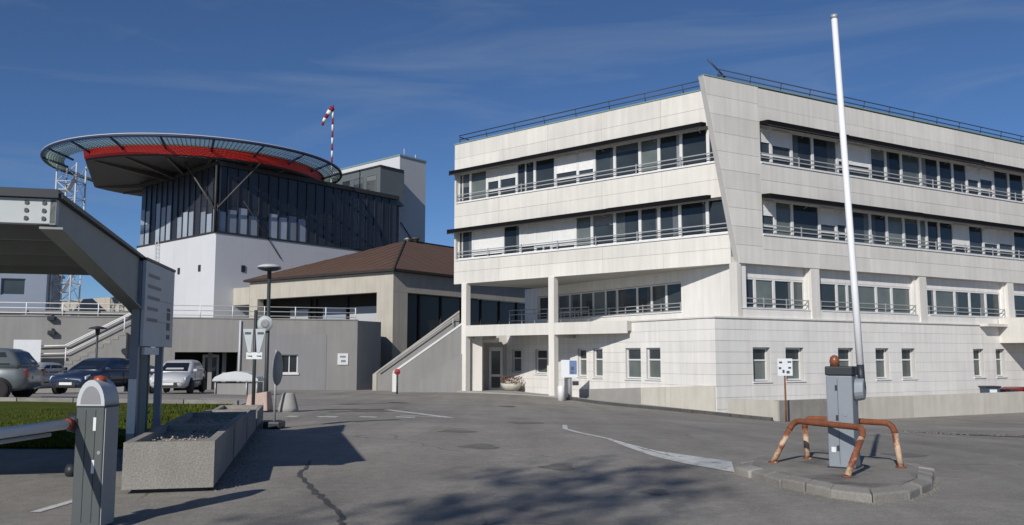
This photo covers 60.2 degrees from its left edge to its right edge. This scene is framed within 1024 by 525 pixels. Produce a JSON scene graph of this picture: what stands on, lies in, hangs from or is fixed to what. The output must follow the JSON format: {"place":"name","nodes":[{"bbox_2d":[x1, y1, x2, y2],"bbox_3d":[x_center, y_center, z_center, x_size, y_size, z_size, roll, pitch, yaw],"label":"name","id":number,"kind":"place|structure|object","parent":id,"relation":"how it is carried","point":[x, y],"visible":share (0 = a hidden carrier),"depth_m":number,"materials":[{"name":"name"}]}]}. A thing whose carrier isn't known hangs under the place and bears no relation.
{"place":"outdoors","nodes":[
{"label":"outdoors","id":0,"kind":"place"},
{"bbox_2d":[0,401,232,447],"bbox_3d":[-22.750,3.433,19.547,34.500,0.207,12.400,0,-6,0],"label":"lawn","id":1,"kind":"structure","parent":0,"point":[23,405],"depth_m":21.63,"materials":[{"name":"green plant"}]},
{"bbox_2d":[0,373,1023,524],"bbox_3d":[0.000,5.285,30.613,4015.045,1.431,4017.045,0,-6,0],"label":"ground","id":2,"kind":"structure","parent":0,"point":[982,481],"depth_m":10.94,"materials":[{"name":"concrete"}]},
{"bbox_2d":[0,348,45,396],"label":"parked car","id":3,"kind":"object","parent":2,"relation":"on","point":[22,373],"visible":0.95,"depth_m":26.58,"materials":[{"name":"metal"}]},
{"bbox_2d":[13,340,41,361],"bbox_3d":[-24.051,5.319,43.718,1.225,2.976,0.100,2,-6,-19],"label":"site board","id":4,"kind":"object","parent":2,"relation":"on","point":[32,348],"visible":0.53,"depth_m":43.84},
{"bbox_2d":[0,273,64,314],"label":"office block","id":5,"kind":"structure","parent":2,"relation":"on","point":[24,287],"depth_m":69.77,"materials":[{"name":"paint"}]},
{"bbox_2d":[1,278,25,294],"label":"window","id":6,"kind":"structure","parent":5,"relation":"in","point":[9,286],"depth_m":69.59,"materials":[{"name":"grey glass"}]},
{"bbox_2d":[33,362,67,393],"bbox_3d":[-22.110,5.341,40.665,1.900,1.455,3.744,-1,-6,8],"label":"parked car","id":7,"kind":"object","parent":2,"relation":"on","point":[52,368],"visible":0.09,"depth_m":40.84,"materials":[{"name":"silver metal"}]},
{"bbox_2d":[0,375,119,524],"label":"barrier cabinet","id":8,"kind":"object","parent":2,"relation":"on","point":[92,423],"visible":1,"depth_m":7.37,"materials":[{"name":"metal"}]},
{"bbox_2d":[48,163,86,315],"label":"lattice stair tower","id":9,"kind":"structure","parent":2,"relation":"on","point":[66,190],"depth_m":72.40,"materials":[{"name":"metal"}]},
{"bbox_2d":[0,187,150,436],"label":"carport","id":10,"kind":"object","parent":2,"relation":"on","point":[52,231],"visible":0.8,"depth_m":9.87,"materials":[{"name":"grey paint"}]},
{"bbox_2d":[36,313,130,392],"bbox_3d":[-21.862,5.127,45.119,4.603,5.154,1.110,2,-6,-19],"label":"side stair","id":11,"kind":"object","parent":2,"relation":"on","point":[115,347],"visible":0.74,"depth_m":45.07,"materials":[{"name":"grey concrete"}]},
{"bbox_2d":[49,358,128,393],"bbox_3d":[-17.110,4.658,36.312,2.000,1.485,4.144,-1,-6,6],"label":"parked car","id":12,"kind":"object","parent":2,"relation":"on","point":[115,371],"visible":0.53,"depth_m":35.60,"materials":[{"name":"blue metal"}]},
{"bbox_2d":[126,257,175,440],"bbox_3d":[-5.430,1.474,13.338,0.174,2.920,1.992,1,-6,-9],"label":"direction board","id":13,"kind":"object","parent":2,"relation":"on","point":[152,323],"visible":0.98,"depth_m":12.94,"materials":[{"name":"metal"}]},
{"bbox_2d":[149,360,205,393],"bbox_3d":[-14.360,4.920,37.992,1.900,1.455,3.744,1,-6,-7],"label":"parked car","id":14,"kind":"object","parent":2,"relation":"on","point":[189,375],"visible":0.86,"depth_m":37.22,"materials":[{"name":"white metal"}]},
{"bbox_2d":[121,424,233,492],"bbox_3d":[-3.853,2.273,10.392,0.900,0.550,2.450,1,-6,-13],"label":"concrete planter","id":15,"kind":"object","parent":2,"relation":"on","point":[180,458],"visible":1,"depth_m":9.26,"materials":[{"name":"concrete"}]},
{"bbox_2d":[0,302,380,390],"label":"grey annexe","id":16,"kind":"structure","parent":2,"relation":"on","point":[330,354],"depth_m":48.77,"materials":[{"name":"concrete"}]},
{"bbox_2d":[164,412,246,458],"bbox_3d":[-4.433,2.541,12.917,0.900,0.550,2.450,1,-6,-13],"label":"concrete planter","id":17,"kind":"object","parent":2,"relation":"on","point":[238,420],"visible":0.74,"depth_m":13.17,"materials":[{"name":"concrete"}]},
{"bbox_2d":[40,133,398,317],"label":"helipad building","id":18,"kind":"structure","parent":2,"relation":"on","point":[220,223],"depth_m":70.25,"materials":[{"name":"paint"}]},
{"bbox_2d":[203,409,255,440],"bbox_3d":[-5.013,2.862,15.427,0.900,0.440,2.450,1,-6,-13],"label":"concrete planter","id":19,"kind":"object","parent":2,"relation":"on","point":[251,420],"depth_m":16.03,"materials":[{"name":"concrete"}]},
{"bbox_2d":[212,371,263,394],"bbox_3d":[-11.500,5.109,37.169,1.900,1.070,1.000,0,-6,0],"label":"shelter","id":20,"kind":"object","parent":2,"relation":"on","point":[240,388],"visible":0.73,"depth_m":36.79,"materials":[{"name":"metal"}]},
{"bbox_2d":[243,310,265,404],"bbox_3d":[-6.520,2.553,22.331,0.580,2.700,0.139,0,-6,0],"label":"road sign post","id":21,"kind":"object","parent":2,"relation":"on","point":[258,338],"visible":0.93,"depth_m":22.32,"materials":[{"name":"metal"}]},
{"bbox_2d":[246,391,272,410],"bbox_3d":[-6.650,3.643,23.245,0.594,0.495,0.588,0,-6,0],"label":"pink kerb block","id":22,"kind":"object","parent":2,"relation":"on","point":[264,398],"depth_m":23.03,"materials":[{"name":"concrete"}]},
{"bbox_2d":[257,264,281,391],"bbox_3d":[-7.200,2.176,26.016,0.700,4.300,0.700,0,-6,0],"label":"mushroom lamp","id":23,"kind":"object","parent":2,"relation":"on","point":[265,322],"visible":0.97,"depth_m":25.95,"materials":[{"name":"metal"}]},
{"bbox_2d":[263,349,284,428],"bbox_3d":[-4.700,2.506,17.534,0.340,1.550,0.690,0,-6,2],"label":"portable round sign","id":24,"kind":"object","parent":2,"relation":"on","point":[277,372],"visible":1,"depth_m":17.46,"materials":[{"name":"metal"}]},
{"bbox_2d":[278,392,298,411],"bbox_3d":[-5.950,3.712,23.490,0.560,0.500,0.560,0,-6,0],"label":"white marker block","id":25,"kind":"object","parent":2,"relation":"on","point":[288,402],"depth_m":23.31,"materials":[{"name":"concrete"}]},
{"bbox_2d":[61,237,533,367],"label":"brown roofed pavilion","id":26,"kind":"structure","parent":2,"relation":"on","point":[407,293],"depth_m":62.82,"materials":[{"name":"beige concrete"}]},
{"bbox_2d":[297,460,345,524],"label":"tar seam","id":27,"kind":"object","parent":2,"relation":"on","point":[326,501],"visible":1,"depth_m":8.91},
{"bbox_2d":[333,149,426,242],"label":"white lift tower","id":28,"kind":"structure","parent":2,"relation":"on","point":[402,177],"depth_m":85.79,"materials":[{"name":"grey metal"}]},
{"bbox_2d":[372,311,461,391],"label":"concrete staircase","id":29,"kind":"structure","parent":2,"relation":"on","point":[431,361],"depth_m":48.53,"materials":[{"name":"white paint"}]},
{"bbox_2d":[133,423,959,524],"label":"grit","id":30,"kind":"object","parent":2,"relation":"on","point":[246,449],"visible":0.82,"depth_m":9.91,"materials":[{"name":"gravel"}]},
{"bbox_2d":[561,360,578,399],"bbox_3d":[2.849,5.832,43.083,0.861,2.150,0.357,-2,-6,14],"label":"information panel","id":31,"kind":"object","parent":2,"relation":"on","point":[569,369],"visible":0.89,"depth_m":43.08,"materials":[{"name":"metal"}]},
{"bbox_2d":[608,439,733,471],"bbox_3d":[2.203,2.853,13.274,0.738,0.054,5.088,2,-6,-17],"label":"road marking","id":32,"kind":"object","parent":2,"relation":"on","point":[709,463],"visible":1,"depth_m":12.22,"materials":[{"name":"paint"}]},
{"bbox_2d":[447,59,1023,412],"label":"office building","id":33,"kind":"structure","parent":2,"relation":"on","point":[687,250],"depth_m":43.22,"materials":[{"name":"concrete"}]},
{"bbox_2d":[458,231,472,258],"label":"window","id":34,"kind":"structure","parent":33,"relation":"in","point":[467,236],"depth_m":49.67,"materials":[{"name":"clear glass"}]},
{"bbox_2d":[470,169,486,199],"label":"window","id":35,"kind":"structure","parent":33,"relation":"in","point":[478,179],"depth_m":49.40,"materials":[{"name":"grey glass"}]},
{"bbox_2d":[473,227,502,257],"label":"wall","id":36,"kind":"structure","parent":33,"relation":"in","point":[492,238],"depth_m":48.51,"materials":[{"name":"white paint"}]},
{"bbox_2d":[489,347,502,389],"bbox_3d":[-0.950,6.224,51.752,0.800,2.530,0.140,0,-6,0],"label":"entrance door","id":37,"kind":"structure","parent":33,"relation":"in","point":[495,353],"depth_m":51.73,"materials":[{"name":"grey glass"}]},
{"bbox_2d":[499,164,516,195],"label":"window","id":38,"kind":"structure","parent":33,"relation":"in","point":[507,173],"depth_m":47.94,"materials":[{"name":"white glass"}]},
{"bbox_2d":[503,225,519,254],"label":"window","id":39,"kind":"structure","parent":33,"relation":"in","point":[511,234],"depth_m":47.45,"materials":[{"name":"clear glass"}]},
{"bbox_2d":[516,160,534,192],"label":"window","id":40,"kind":"structure","parent":33,"relation":"in","point":[525,174],"depth_m":47.11,"materials":[{"name":"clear glass"}]},
{"bbox_2d":[520,223,534,252],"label":"wall","id":41,"kind":"structure","parent":33,"relation":"in","point":[527,235],"depth_m":46.64,"materials":[{"name":"white"}]},
{"bbox_2d":[535,221,550,251],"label":"wall","id":42,"kind":"structure","parent":33,"relation":"in","point":[542,229],"depth_m":45.95,"materials":[{"name":"white"}]},
{"bbox_2d":[534,156,554,189],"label":"window","id":43,"kind":"structure","parent":33,"relation":"in","point":[544,168],"depth_m":46.27,"materials":[{"name":"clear glass"}]},
{"bbox_2d":[551,218,574,249],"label":"wall","id":44,"kind":"structure","parent":33,"relation":"in","point":[560,230],"depth_m":45.07,"materials":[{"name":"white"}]},
{"bbox_2d":[555,152,577,186],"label":"window","id":45,"kind":"structure","parent":33,"relation":"in","point":[567,166],"depth_m":45.29,"materials":[{"name":"white glass"}]},
{"bbox_2d":[575,216,591,247],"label":"window","id":46,"kind":"structure","parent":33,"relation":"in","point":[583,225],"depth_m":44.29,"materials":[{"name":"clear glass"}]},
{"bbox_2d":[577,149,593,182],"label":"window","id":47,"kind":"structure","parent":33,"relation":"in","point":[585,159],"depth_m":44.47,"materials":[{"name":"white glass"}]},
{"bbox_2d":[592,213,614,245],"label":"window","id":48,"kind":"structure","parent":33,"relation":"in","point":[601,226],"depth_m":43.47,"materials":[{"name":"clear glass"}]},
{"bbox_2d":[594,145,614,179],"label":"window","id":49,"kind":"structure","parent":33,"relation":"in","point":[603,160],"depth_m":43.77,"materials":[{"name":"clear glass"}]},
{"bbox_2d":[614,140,639,176],"bbox_3d":[5.600,-4.996,42.856,1.460,1.670,0.090,-5,-8,41],"label":"window","id":50,"kind":"structure","parent":33,"relation":"in","point":[625,154],"depth_m":42.89,"materials":[{"name":"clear glass"}]},
{"bbox_2d":[614,209,639,242],"bbox_3d":[5.566,-1.731,42.540,1.450,1.610,0.090,-5,-8,41],"label":"window","id":51,"kind":"structure","parent":33,"relation":"in","point":[625,221],"depth_m":42.57,"materials":[{"name":"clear glass"}]},
{"bbox_2d":[617,287,636,314],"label":"window","id":52,"kind":"structure","parent":33,"relation":"in","point":[627,297],"depth_m":45.31,"materials":[{"name":"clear glass"}]},
{"bbox_2d":[627,348,640,378],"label":"window","id":53,"kind":"structure","parent":33,"relation":"in","point":[633,354],"depth_m":41.90,"materials":[{"name":"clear glass"}]},
{"bbox_2d":[637,285,651,313],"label":"window","id":54,"kind":"structure","parent":33,"relation":"in","point":[643,292],"depth_m":44.14,"materials":[{"name":"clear glass"}]},
{"bbox_2d":[639,137,658,172],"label":"window","id":55,"kind":"structure","parent":33,"relation":"in","point":[649,149],"depth_m":42.07,"materials":[{"name":"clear glass"}]},
{"bbox_2d":[640,207,658,240],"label":"window","id":56,"kind":"structure","parent":33,"relation":"in","point":[649,217],"depth_m":41.75,"materials":[{"name":"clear glass"}]},
{"bbox_2d":[648,348,660,378],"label":"window","id":57,"kind":"structure","parent":33,"relation":"in","point":[654,366],"depth_m":40.64,"materials":[{"name":"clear glass"}]},
{"bbox_2d":[651,284,665,312],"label":"window","id":58,"kind":"structure","parent":33,"relation":"in","point":[658,292],"depth_m":43.19,"materials":[{"name":"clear glass"}]},
{"bbox_2d":[658,132,680,169],"bbox_3d":[7.393,-5.162,41.292,1.190,1.670,0.090,-5,-8,41],"label":"window","id":59,"kind":"structure","parent":33,"relation":"in","point":[669,145],"depth_m":41.32,"materials":[{"name":"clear glass"}]},
{"bbox_2d":[659,204,679,238],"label":"window","id":60,"kind":"structure","parent":33,"relation":"in","point":[669,216],"depth_m":41.03,"materials":[{"name":"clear glass"}]},
{"bbox_2d":[666,282,681,311],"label":"window","id":61,"kind":"structure","parent":33,"relation":"in","point":[673,290],"depth_m":42.25,"materials":[{"name":"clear glass"}]},
{"bbox_2d":[679,201,707,236],"bbox_3d":[8.272,-1.981,40.178,1.410,1.610,0.090,-5,-8,41],"label":"window","id":62,"kind":"structure","parent":33,"relation":"in","point":[694,213],"depth_m":40.20,"materials":[{"name":"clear glass"}]},
{"bbox_2d":[680,127,707,165],"bbox_3d":[8.363,-5.251,40.446,1.390,1.670,0.090,-5,-8,41],"label":"window","id":63,"kind":"structure","parent":33,"relation":"in","point":[693,142],"depth_m":40.47,"materials":[{"name":"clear glass"}]},
{"bbox_2d":[707,198,727,233],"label":"window","id":64,"kind":"structure","parent":33,"relation":"in","point":[715,210],"depth_m":39.47,"materials":[{"name":"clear glass"}]},
{"bbox_2d":[753,348,766,380],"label":"window","id":65,"kind":"structure","parent":33,"relation":"in","point":[759,354],"depth_m":38.61,"materials":[{"name":"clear glass"}]},
{"bbox_2d":[755,278,774,307],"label":"window","id":66,"kind":"structure","parent":33,"relation":"in","point":[764,288],"depth_m":39.44,"materials":[{"name":"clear glass"}]},
{"bbox_2d":[760,127,771,162],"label":"window","id":67,"kind":"structure","parent":33,"relation":"in","point":[765,137],"depth_m":40.05,"materials":[{"name":"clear glass"}]},
{"bbox_2d":[762,199,775,234],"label":"window","id":68,"kind":"structure","parent":33,"relation":"in","point":[768,210],"depth_m":39.73,"materials":[{"name":"white glass"}]},
{"bbox_2d":[771,129,791,165],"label":"window","id":69,"kind":"structure","parent":33,"relation":"in","point":[780,140],"depth_m":40.56,"materials":[{"name":"white glass"}]},
{"bbox_2d":[774,279,792,308],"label":"window","id":70,"kind":"structure","parent":33,"relation":"in","point":[783,289],"depth_m":40.03,"materials":[{"name":"clear glass"}]},
{"bbox_2d":[775,200,792,235],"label":"window","id":71,"kind":"structure","parent":33,"relation":"in","point":[783,210],"depth_m":40.25,"materials":[{"name":"clear glass"}]},
{"bbox_2d":[785,348,800,379],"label":"window","id":72,"kind":"structure","parent":33,"relation":"in","point":[791,353],"depth_m":39.71,"materials":[{"name":"clear glass"}]},
{"bbox_2d":[791,132,812,168],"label":"window","id":73,"kind":"structure","parent":33,"relation":"in","point":[801,147],"depth_m":41.29,"materials":[{"name":"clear glass"}]},
{"bbox_2d":[792,203,819,238],"bbox_3d":[13.604,-1.900,40.947,1.830,1.610,0.090,4,-7,-30],"label":"window","id":74,"kind":"structure","parent":33,"relation":"in","point":[808,218],"depth_m":40.99,"materials":[{"name":"clear glass"}]},
{"bbox_2d":[812,136,837,172],"bbox_3d":[14.870,-5.083,42.036,1.730,1.670,0.090,4,-7,-30],"label":"window","id":75,"kind":"structure","parent":33,"relation":"in","point":[824,150],"depth_m":42.08,"materials":[{"name":"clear glass"}]},
{"bbox_2d":[819,206,836,240],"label":"window","id":76,"kind":"structure","parent":33,"relation":"in","point":[827,215],"depth_m":41.70,"materials":[{"name":"white glass"}]},
{"bbox_2d":[820,282,837,310],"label":"window","id":77,"kind":"structure","parent":33,"relation":"in","point":[828,291],"depth_m":41.56,"materials":[{"name":"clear glass"}]},
{"bbox_2d":[847,143,870,177],"bbox_3d":[16.954,-4.956,43.230,1.740,1.670,0.140,4,-7,-30],"label":"window","id":78,"kind":"structure","parent":33,"relation":"in","point":[858,155],"depth_m":43.26,"materials":[{"name":"white glass"}]},
{"bbox_2d":[852,210,870,243],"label":"window","id":79,"kind":"structure","parent":33,"relation":"in","point":[861,220],"depth_m":42.98,"materials":[{"name":"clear glass"}]},
{"bbox_2d":[847,284,876,311],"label":"window","id":80,"kind":"structure","parent":33,"relation":"in","point":[867,293],"depth_m":42.90,"materials":[{"name":"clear glass"}]},
{"bbox_2d":[870,147,886,180],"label":"window","id":81,"kind":"structure","parent":33,"relation":"in","point":[877,159],"depth_m":44.04,"materials":[{"name":"clear glass"}]},
{"bbox_2d":[870,212,887,245],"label":"window","id":82,"kind":"structure","parent":33,"relation":"in","point":[878,225],"depth_m":43.62,"materials":[{"name":"clear glass"}]},
{"bbox_2d":[876,286,892,312],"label":"window","id":83,"kind":"structure","parent":33,"relation":"in","point":[883,293],"depth_m":43.61,"materials":[{"name":"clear glass"}]},
{"bbox_2d":[885,149,901,182],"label":"window","id":84,"kind":"structure","parent":33,"relation":"in","point":[893,158],"depth_m":44.66,"materials":[{"name":"clear glass"}]},
{"bbox_2d":[887,215,904,246],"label":"window","id":85,"kind":"structure","parent":33,"relation":"in","point":[895,224],"depth_m":44.27,"materials":[{"name":"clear glass"}]},
{"bbox_2d":[892,287,911,313],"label":"window","id":86,"kind":"structure","parent":33,"relation":"in","point":[900,295],"depth_m":44.29,"materials":[{"name":"clear glass"}]},
{"bbox_2d":[901,152,921,185],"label":"window","id":87,"kind":"structure","parent":33,"relation":"in","point":[911,166],"depth_m":45.36,"materials":[{"name":"clear glass"}]},
{"bbox_2d":[903,217,919,248],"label":"window","id":88,"kind":"structure","parent":33,"relation":"in","point":[911,229],"depth_m":44.92,"materials":[{"name":"clear glass"}]},
{"bbox_2d":[920,156,939,188],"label":"window","id":89,"kind":"structure","parent":33,"relation":"in","point":[929,166],"depth_m":46.14,"materials":[{"name":"clear glass"}]},
{"bbox_2d":[926,219,939,250],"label":"window","id":90,"kind":"structure","parent":33,"relation":"in","point":[932,225],"depth_m":45.80,"materials":[{"name":"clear glass"}]},
{"bbox_2d":[935,289,954,314],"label":"window","id":91,"kind":"structure","parent":33,"relation":"in","point":[944,298],"depth_m":46.08,"materials":[{"name":"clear glass"}]},
{"bbox_2d":[938,159,953,190],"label":"window","id":92,"kind":"structure","parent":33,"relation":"in","point":[945,170],"depth_m":46.84,"materials":[{"name":"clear glass"}]},
{"bbox_2d":[939,221,954,251],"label":"window","id":93,"kind":"structure","parent":33,"relation":"in","point":[946,233],"depth_m":46.38,"materials":[{"name":"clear glass"}]},
{"bbox_2d":[952,162,967,192],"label":"window","id":94,"kind":"structure","parent":33,"relation":"in","point":[959,169],"depth_m":47.46,"materials":[{"name":"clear glass"}]},
{"bbox_2d":[953,223,969,253],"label":"window","id":95,"kind":"structure","parent":33,"relation":"in","point":[961,237],"depth_m":46.95,"materials":[{"name":"white glass"}]},
{"bbox_2d":[955,290,970,315],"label":"window","id":96,"kind":"structure","parent":33,"relation":"in","point":[962,298],"depth_m":46.85,"materials":[{"name":"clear glass"}]},
{"bbox_2d":[966,164,979,194],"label":"window","id":97,"kind":"structure","parent":33,"relation":"in","point":[972,174],"depth_m":48.02,"materials":[{"name":"white glass"}]},
{"bbox_2d":[968,225,984,254],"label":"window","id":98,"kind":"structure","parent":33,"relation":"in","point":[976,238],"depth_m":47.69,"materials":[{"name":"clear glass"}]},
{"bbox_2d":[969,291,986,316],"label":"window","id":99,"kind":"structure","parent":33,"relation":"in","point":[977,299],"depth_m":47.55,"materials":[{"name":"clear glass"}]},
{"bbox_2d":[979,167,993,196],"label":"window","id":100,"kind":"structure","parent":33,"relation":"in","point":[985,174],"depth_m":48.63,"materials":[{"name":"white glass"}]},
{"bbox_2d":[983,227,998,255],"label":"window","id":101,"kind":"structure","parent":33,"relation":"in","point":[990,234],"depth_m":48.33,"materials":[{"name":"white glass"}]},
{"bbox_2d":[986,292,1000,316],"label":"window","id":102,"kind":"structure","parent":33,"relation":"in","point":[992,299],"depth_m":48.24,"materials":[{"name":"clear glass"}]},
{"bbox_2d":[993,169,1009,199],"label":"window","id":103,"kind":"structure","parent":33,"relation":"in","point":[1000,181],"depth_m":49.38,"materials":[{"name":"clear glass"}]},
{"bbox_2d":[998,228,1013,257],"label":"window","id":104,"kind":"structure","parent":33,"relation":"in","point":[1006,241],"depth_m":49.06,"materials":[{"name":"white glass"}]},
{"bbox_2d":[1008,172,1023,201],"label":"window","id":105,"kind":"structure","parent":33,"relation":"in","point":[1016,185],"depth_m":50.14,"materials":[{"name":"blue glass"}]},
{"bbox_2d":[777,359,792,421],"bbox_3d":[10.250,4.887,33.105,0.560,2.560,0.099,0,-6,0],"label":"reserved place sign","id":106,"kind":"object","parent":2,"relation":"on","point":[784,368],"visible":0.93,"depth_m":33.15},
{"bbox_2d":[735,452,934,502],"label":"traffic island","id":107,"kind":"structure","parent":2,"relation":"on","point":[875,479],"depth_m":9.69,"materials":[{"name":"concrete"}]},
{"bbox_2d":[768,418,865,477],"bbox_3d":[3.550,2.126,10.275,0.391,0.555,1.484,2,-6,-18],"label":"guard hoop","id":108,"kind":"object","parent":107,"relation":"on","point":[830,424],"visible":1,"depth_m":10.16,"materials":[{"name":"beige paint"}]},
{"bbox_2d":[825,14,865,468],"bbox_3d":[3.972,-0.321,10.686,0.426,5.491,0.326,-4,-7,33],"label":"gate","id":109,"kind":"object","parent":107,"relation":"on","point":[845,389],"visible":1,"depth_m":10.44,"materials":[{"name":"metal"}]},
{"bbox_2d":[802,416,906,467],"bbox_3d":[4.165,2.183,10.835,0.118,0.547,1.323,5,-8,-41],"label":"guard hoop","id":110,"kind":"object","parent":107,"relation":"on","point":[896,441],"visible":0.77,"depth_m":10.60,"materials":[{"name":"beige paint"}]},
{"bbox_2d":[728,391,1023,420],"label":"roadside wall","id":111,"kind":"structure","parent":2,"relation":"on","point":[892,407],"depth_m":37.23,"materials":[{"name":"concrete"}]},
{"bbox_2d":[0,0,1023,302],"label":"sky","id":112,"kind":"structure","parent":0,"point":[414,76],"materials":[{"name":"blue"}]},
{"bbox_2d":[457,390,702,410],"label":"pavement","id":113,"kind":"structure","parent":0,"point":[510,392],"depth_m":46.31,"materials":[{"name":"concrete"}]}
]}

